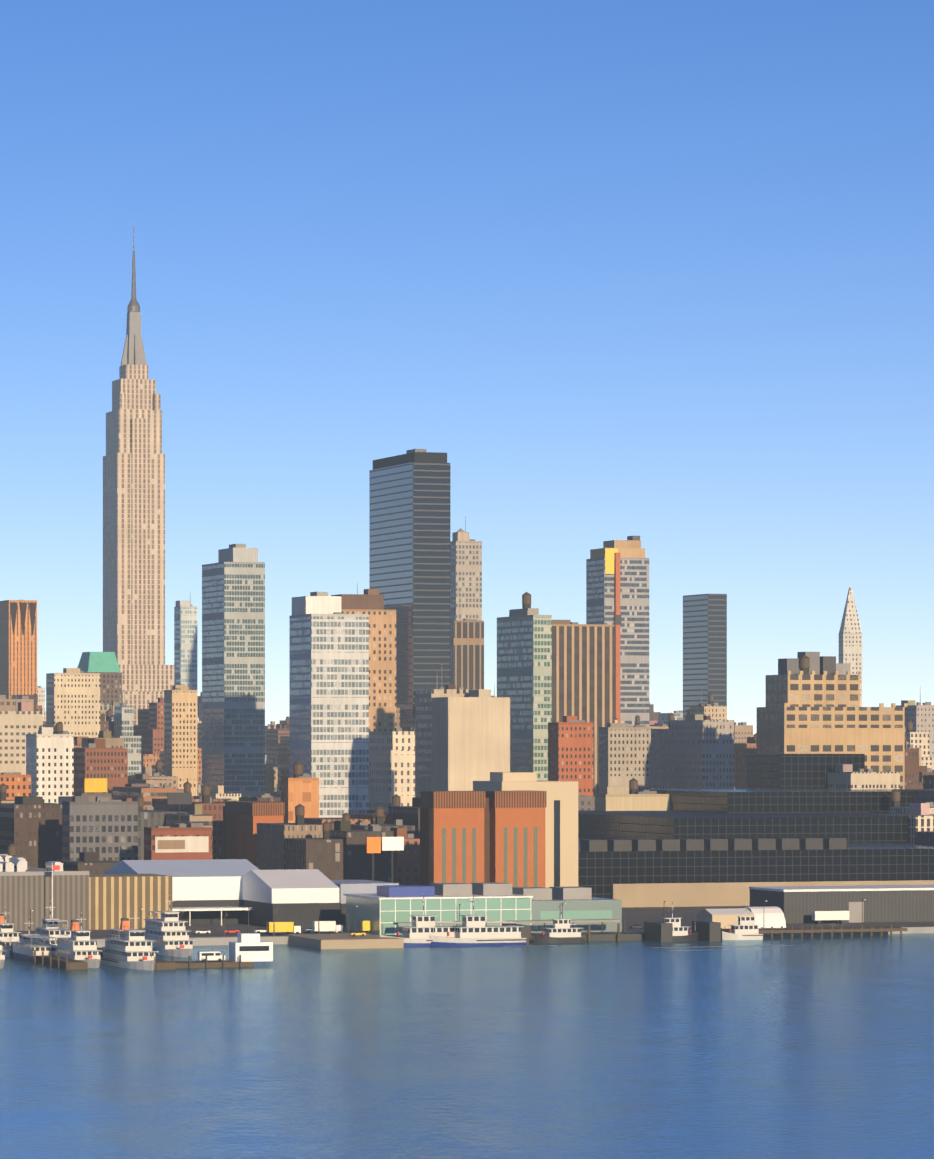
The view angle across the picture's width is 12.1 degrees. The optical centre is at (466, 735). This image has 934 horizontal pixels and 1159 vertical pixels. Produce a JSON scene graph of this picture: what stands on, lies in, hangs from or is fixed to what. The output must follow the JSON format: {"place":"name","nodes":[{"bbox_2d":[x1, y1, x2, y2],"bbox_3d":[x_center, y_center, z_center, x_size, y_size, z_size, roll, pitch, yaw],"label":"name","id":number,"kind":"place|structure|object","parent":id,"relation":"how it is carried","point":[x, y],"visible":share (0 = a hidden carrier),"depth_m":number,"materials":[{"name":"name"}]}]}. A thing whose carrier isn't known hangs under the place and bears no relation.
{"place":"outdoors","nodes":[
{"label":"outdoors","id":0,"kind":"place"},
{"bbox_2d":[103,227,173,724],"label":"skyscraper","id":1,"kind":"structure","parent":0,"point":[134,549],"depth_m":3293.82,"materials":[{"name":"stone"}]},
{"bbox_2d":[289,592,368,817],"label":"building","id":2,"kind":"structure","parent":0,"point":[328,694],"depth_m":1791.85,"materials":[{"name":"white concrete"}]},
{"bbox_2d":[30,899,865,933],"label":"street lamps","id":3,"kind":"object","parent":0,"point":[357,906],"visible":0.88,"depth_m":1281.10,"materials":[{"name":"metal"}]},
{"bbox_2d":[0,933,933,1158],"bbox_3d":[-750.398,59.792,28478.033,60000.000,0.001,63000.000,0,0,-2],"label":"river","id":4,"kind":"structure","parent":0,"point":[816,1047],"depth_m":830.14,"materials":[{"name":"blue liquid"}]},
{"bbox_2d":[0,940,5,968],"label":"tour boat","id":5,"kind":"object","parent":4,"relation":"on","point":[2,956],"visible":0.9,"depth_m":1141.68,"materials":[{"name":"grey metal"}]},
{"bbox_2d":[0,907,20,956],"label":"tour boat","id":6,"kind":"object","parent":4,"relation":"on","point":[8,936],"visible":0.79,"depth_m":1199.87,"materials":[{"name":"grey metal"}]},
{"bbox_2d":[12,923,56,962],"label":"ferry boat","id":7,"kind":"object","parent":4,"relation":"on","point":[26,947],"visible":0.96,"depth_m":1171.71,"materials":[{"name":"metal"}]},
{"bbox_2d":[36,903,70,945],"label":"tour boat","id":8,"kind":"object","parent":4,"relation":"on","point":[50,927],"visible":0.52,"depth_m":1204.14,"materials":[{"name":"grey metal"}]},
{"bbox_2d":[54,913,101,967],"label":"tour boat","id":9,"kind":"object","parent":4,"relation":"on","point":[80,945],"visible":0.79,"depth_m":1145.39,"materials":[{"name":"grey metal"}]},
{"bbox_2d":[100,918,158,970],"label":"tour boat","id":10,"kind":"object","parent":4,"relation":"on","point":[132,949],"visible":0.98,"depth_m":1137.08,"materials":[{"name":"grey metal"}]},
{"bbox_2d":[143,904,194,957],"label":"tour boat","id":11,"kind":"object","parent":4,"relation":"on","point":[167,933],"visible":0.94,"depth_m":1202.45,"materials":[{"name":"grey metal"}]},
{"bbox_2d":[171,933,272,967],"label":"work dock with van","id":12,"kind":"object","parent":4,"relation":"on","point":[247,949],"visible":0.85,"depth_m":1141.63,"materials":[{"name":"white paint"}]},
{"bbox_2d":[380,894,461,946],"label":"ferry boat","id":13,"kind":"object","parent":4,"relation":"on","point":[419,932],"visible":0.6,"depth_m":1252.58,"materials":[{"name":"white metal"}]},
{"bbox_2d":[430,894,526,945],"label":"ferry boat","id":14,"kind":"object","parent":4,"relation":"on","point":[473,930],"visible":0.94,"depth_m":1253.45,"materials":[{"name":"white metal"}]},
{"bbox_2d":[534,908,585,943],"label":"work boat","id":15,"kind":"object","parent":4,"relation":"on","point":[561,931],"visible":0.9,"depth_m":1270.05,"materials":[{"name":"metal"}]},
{"bbox_2d":[653,901,697,941],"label":"work boat","id":16,"kind":"object","parent":4,"relation":"on","point":[680,933],"visible":0.62,"depth_m":1279.69,"materials":[{"name":"metal"}]},
{"bbox_2d":[652,945,803,947],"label":"ferry wake foam","id":17,"kind":"object","parent":4,"relation":"on","point":[726,946],"visible":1,"depth_m":1250.37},
{"bbox_2d":[722,901,762,939],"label":"work boat","id":18,"kind":"object","parent":4,"relation":"on","point":[746,928],"visible":0.92,"depth_m":1290.54,"materials":[{"name":"grey metal"}]},
{"bbox_2d":[0,0,933,734],"label":"sky","id":19,"kind":"structure","parent":0,"point":[660,272],"materials":[{"name":"blue"}]},
{"bbox_2d":[17,906,933,939],"bbox_3d":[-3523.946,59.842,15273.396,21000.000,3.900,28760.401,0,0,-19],"label":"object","id":20,"kind":"structure","parent":0,"point":[641,915],"depth_m":1351.51,"materials":[{"name":"grey concrete"}]},
{"bbox_2d":[0,772,30,799],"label":"orange brick flats","id":21,"kind":"structure","parent":20,"relation":"on","point":[17,783],"depth_m":1705.95,"materials":[{"name":"orange brick"}]},
{"bbox_2d":[0,600,36,698],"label":"building","id":22,"kind":"structure","parent":20,"relation":"on","point":[18,647],"depth_m":2934.51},
{"bbox_2d":[26,721,73,802],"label":"white apartment block","id":23,"kind":"structure","parent":20,"relation":"on","point":[49,761],"depth_m":1886.62,"materials":[{"name":"white concrete"}]},
{"bbox_2d":[52,863,59,917],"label":"flag pole","id":24,"kind":"object","parent":20,"relation":"on","point":[55,867],"visible":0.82,"depth_m":1309.78,"materials":[{"name":"white metal"}]},
{"bbox_2d":[46,668,99,737],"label":"cream slab flats","id":25,"kind":"structure","parent":20,"relation":"on","point":[73,700],"depth_m":2487.32,"materials":[{"name":"beige concrete"}]},
{"bbox_2d":[0,866,171,930],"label":"pier shed","id":26,"kind":"structure","parent":20,"relation":"on","point":[103,901],"depth_m":1321.18,"materials":[{"name":"beige metal"}]},
{"bbox_2d":[0,855,62,871],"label":"tanks","id":27,"kind":"object","parent":26,"relation":"on","point":[8,863],"visible":0.9,"depth_m":1324.78,"materials":[{"name":"grey metal"}]},
{"bbox_2d":[76,778,111,801],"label":"billboard","id":28,"kind":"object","parent":20,"relation":"on","point":[97,787],"depth_m":1747.10},
{"bbox_2d":[77,652,121,703],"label":"building","id":29,"kind":"structure","parent":20,"relation":"on","point":[105,665],"depth_m":2988.88,"materials":[{"name":"green metal"}]},
{"bbox_2d":[62,796,137,860],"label":"office building","id":30,"kind":"structure","parent":20,"relation":"on","point":[106,829],"depth_m":1548.90,"materials":[{"name":"grey concrete"}]},
{"bbox_2d":[144,793,211,859],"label":"building","id":31,"kind":"structure","parent":20,"relation":"on","point":[182,841],"depth_m":1519.58,"materials":[{"name":"red brick"}]},
{"bbox_2d":[164,685,196,795],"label":"tan apartment tower","id":32,"kind":"structure","parent":20,"relation":"on","point":[180,731],"depth_m":2287.38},
{"bbox_2d":[174,597,196,689],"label":"pale glass tower","id":33,"kind":"structure","parent":20,"relation":"on","point":[185,642],"depth_m":2986.15,"materials":[{"name":"glass"}]},
{"bbox_2d":[202,544,264,796],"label":"glass tower","id":34,"kind":"structure","parent":20,"relation":"on","point":[233,669],"depth_m":2490.71,"materials":[{"name":"glass"}]},
{"bbox_2d":[103,859,398,927],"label":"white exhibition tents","id":35,"kind":"object","parent":20,"relation":"on","point":[209,891],"visible":0.54,"depth_m":1357.26,"materials":[{"name":"fabric"}]},
{"bbox_2d":[223,801,284,866],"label":"building","id":36,"kind":"structure","parent":20,"relation":"on","point":[241,819],"depth_m":1595.87,"materials":[{"name":"brown brick"}]},
{"bbox_2d":[281,761,318,822],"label":"building","id":37,"kind":"structure","parent":20,"relation":"on","point":[300,787],"depth_m":1649.08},
{"bbox_2d":[331,583,395,730],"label":"high-rise building","id":38,"kind":"structure","parent":20,"relation":"on","point":[382,668],"depth_m":2294.16,"materials":[{"name":"beige concrete"}]},
{"bbox_2d":[367,837,403,882],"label":"billboards","id":39,"kind":"object","parent":20,"relation":"on","point":[392,844],"visible":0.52,"depth_m":1437.29,"materials":[{"name":"metal"}]},
{"bbox_2d":[369,449,449,727],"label":"skyscraper","id":40,"kind":"structure","parent":20,"relation":"on","point":[409,534],"depth_m":2594.36,"materials":[{"name":"grey glass"}]},
{"bbox_2d":[180,903,669,936],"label":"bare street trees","id":41,"kind":"object","parent":20,"relation":"on","point":[348,922],"visible":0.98,"depth_m":1281.25,"materials":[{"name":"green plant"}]},
{"bbox_2d":[194,920,691,935],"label":"waterfront vehicles","id":42,"kind":"object","parent":20,"relation":"on","point":[331,927],"visible":0.6,"depth_m":1289.64,"materials":[{"name":"white paint"}]},
{"bbox_2d":[4,919,906,969],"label":"piers and docks","id":43,"kind":"object","parent":20,"relation":"on","point":[709,931],"visible":0.35,"depth_m":1269.06,"materials":[{"name":"concrete"}]},
{"bbox_2d":[415,689,509,796],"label":"high-rise building","id":44,"kind":"structure","parent":20,"relation":"on","point":[462,739],"depth_m":1694.16,"materials":[{"name":"beige concrete"}]},
{"bbox_2d":[450,516,481,620],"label":"slim tower","id":45,"kind":"structure","parent":20,"relation":"on","point":[465,577],"depth_m":2891.97,"materials":[{"name":"beige concrete"}]},
{"bbox_2d":[0,683,933,884],"bbox_3d":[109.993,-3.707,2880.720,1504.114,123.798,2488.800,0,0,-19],"label":"city buildings","id":46,"kind":"structure","parent":20,"relation":"on","point":[706,746],"depth_m":1834.57,"materials":[{"name":"brown brick"}]},
{"bbox_2d":[450,619,483,688],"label":"tower","id":47,"kind":"structure","parent":20,"relation":"on","point":[466,653],"depth_m":2742.01,"materials":[{"name":"beige concrete"}]},
{"bbox_2d":[344,882,621,934],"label":"ferry terminal","id":48,"kind":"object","parent":20,"relation":"on","point":[385,906],"visible":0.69,"depth_m":1300.59,"materials":[{"name":"green glass"}]},
{"bbox_2d":[420,772,577,887],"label":"brick building","id":49,"kind":"structure","parent":20,"relation":"on","point":[517,829],"depth_m":1447.61,"materials":[{"name":"brown brick"}]},
{"bbox_2d":[497,592,551,780],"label":"high-rise building","id":50,"kind":"structure","parent":20,"relation":"on","point":[524,658],"depth_m":2098.77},
{"bbox_2d":[548,716,592,795],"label":"apartment building","id":51,"kind":"structure","parent":20,"relation":"on","point":[570,748],"depth_m":1993.13,"materials":[{"name":"brick"}]},
{"bbox_2d":[552,620,614,795],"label":"high-rise building","id":52,"kind":"structure","parent":20,"relation":"on","point":[583,671],"depth_m":2296.83,"materials":[{"name":"beige concrete"}]},
{"bbox_2d":[605,548,620,722],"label":"construction hoist","id":53,"kind":"object","parent":20,"relation":"on","point":[612,560],"visible":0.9,"depth_m":2691.32,"materials":[{"name":"orange paint"}]},
{"bbox_2d":[586,536,648,725],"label":"tower under construction","id":54,"kind":"structure","parent":20,"relation":"on","point":[634,632],"depth_m":2697.83},
{"bbox_2d":[599,723,650,793],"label":"apartment building","id":55,"kind":"structure","parent":20,"relation":"on","point":[624,753],"depth_m":2044.08,"materials":[{"name":"white concrete"}]},
{"bbox_2d":[595,778,669,810],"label":"building","id":56,"kind":"structure","parent":20,"relation":"on","point":[616,799],"depth_m":1744.94,"materials":[{"name":"beige concrete"}]},
{"bbox_2d":[683,594,726,719],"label":"dark slab tower","id":57,"kind":"structure","parent":20,"relation":"on","point":[704,645],"depth_m":2999.18,"materials":[{"name":"grey glass"}]},
{"bbox_2d":[578,754,933,898],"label":"convention center","id":58,"kind":"structure","parent":20,"relation":"on","point":[795,819],"depth_m":1597.08,"materials":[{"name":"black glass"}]},
{"bbox_2d":[839,587,861,706],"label":"skyscraper","id":59,"kind":"structure","parent":20,"relation":"on","point":[850,641],"depth_m":3500.94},
{"bbox_2d":[612,880,933,928],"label":"shore yard buildings","id":60,"kind":"structure","parent":0,"point":[815,902],"depth_m":1377.86,"materials":[{"name":"concrete"}]},
{"bbox_2d":[757,652,907,788],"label":"office building","id":61,"kind":"structure","parent":0,"point":[812,703],"depth_m":1906.73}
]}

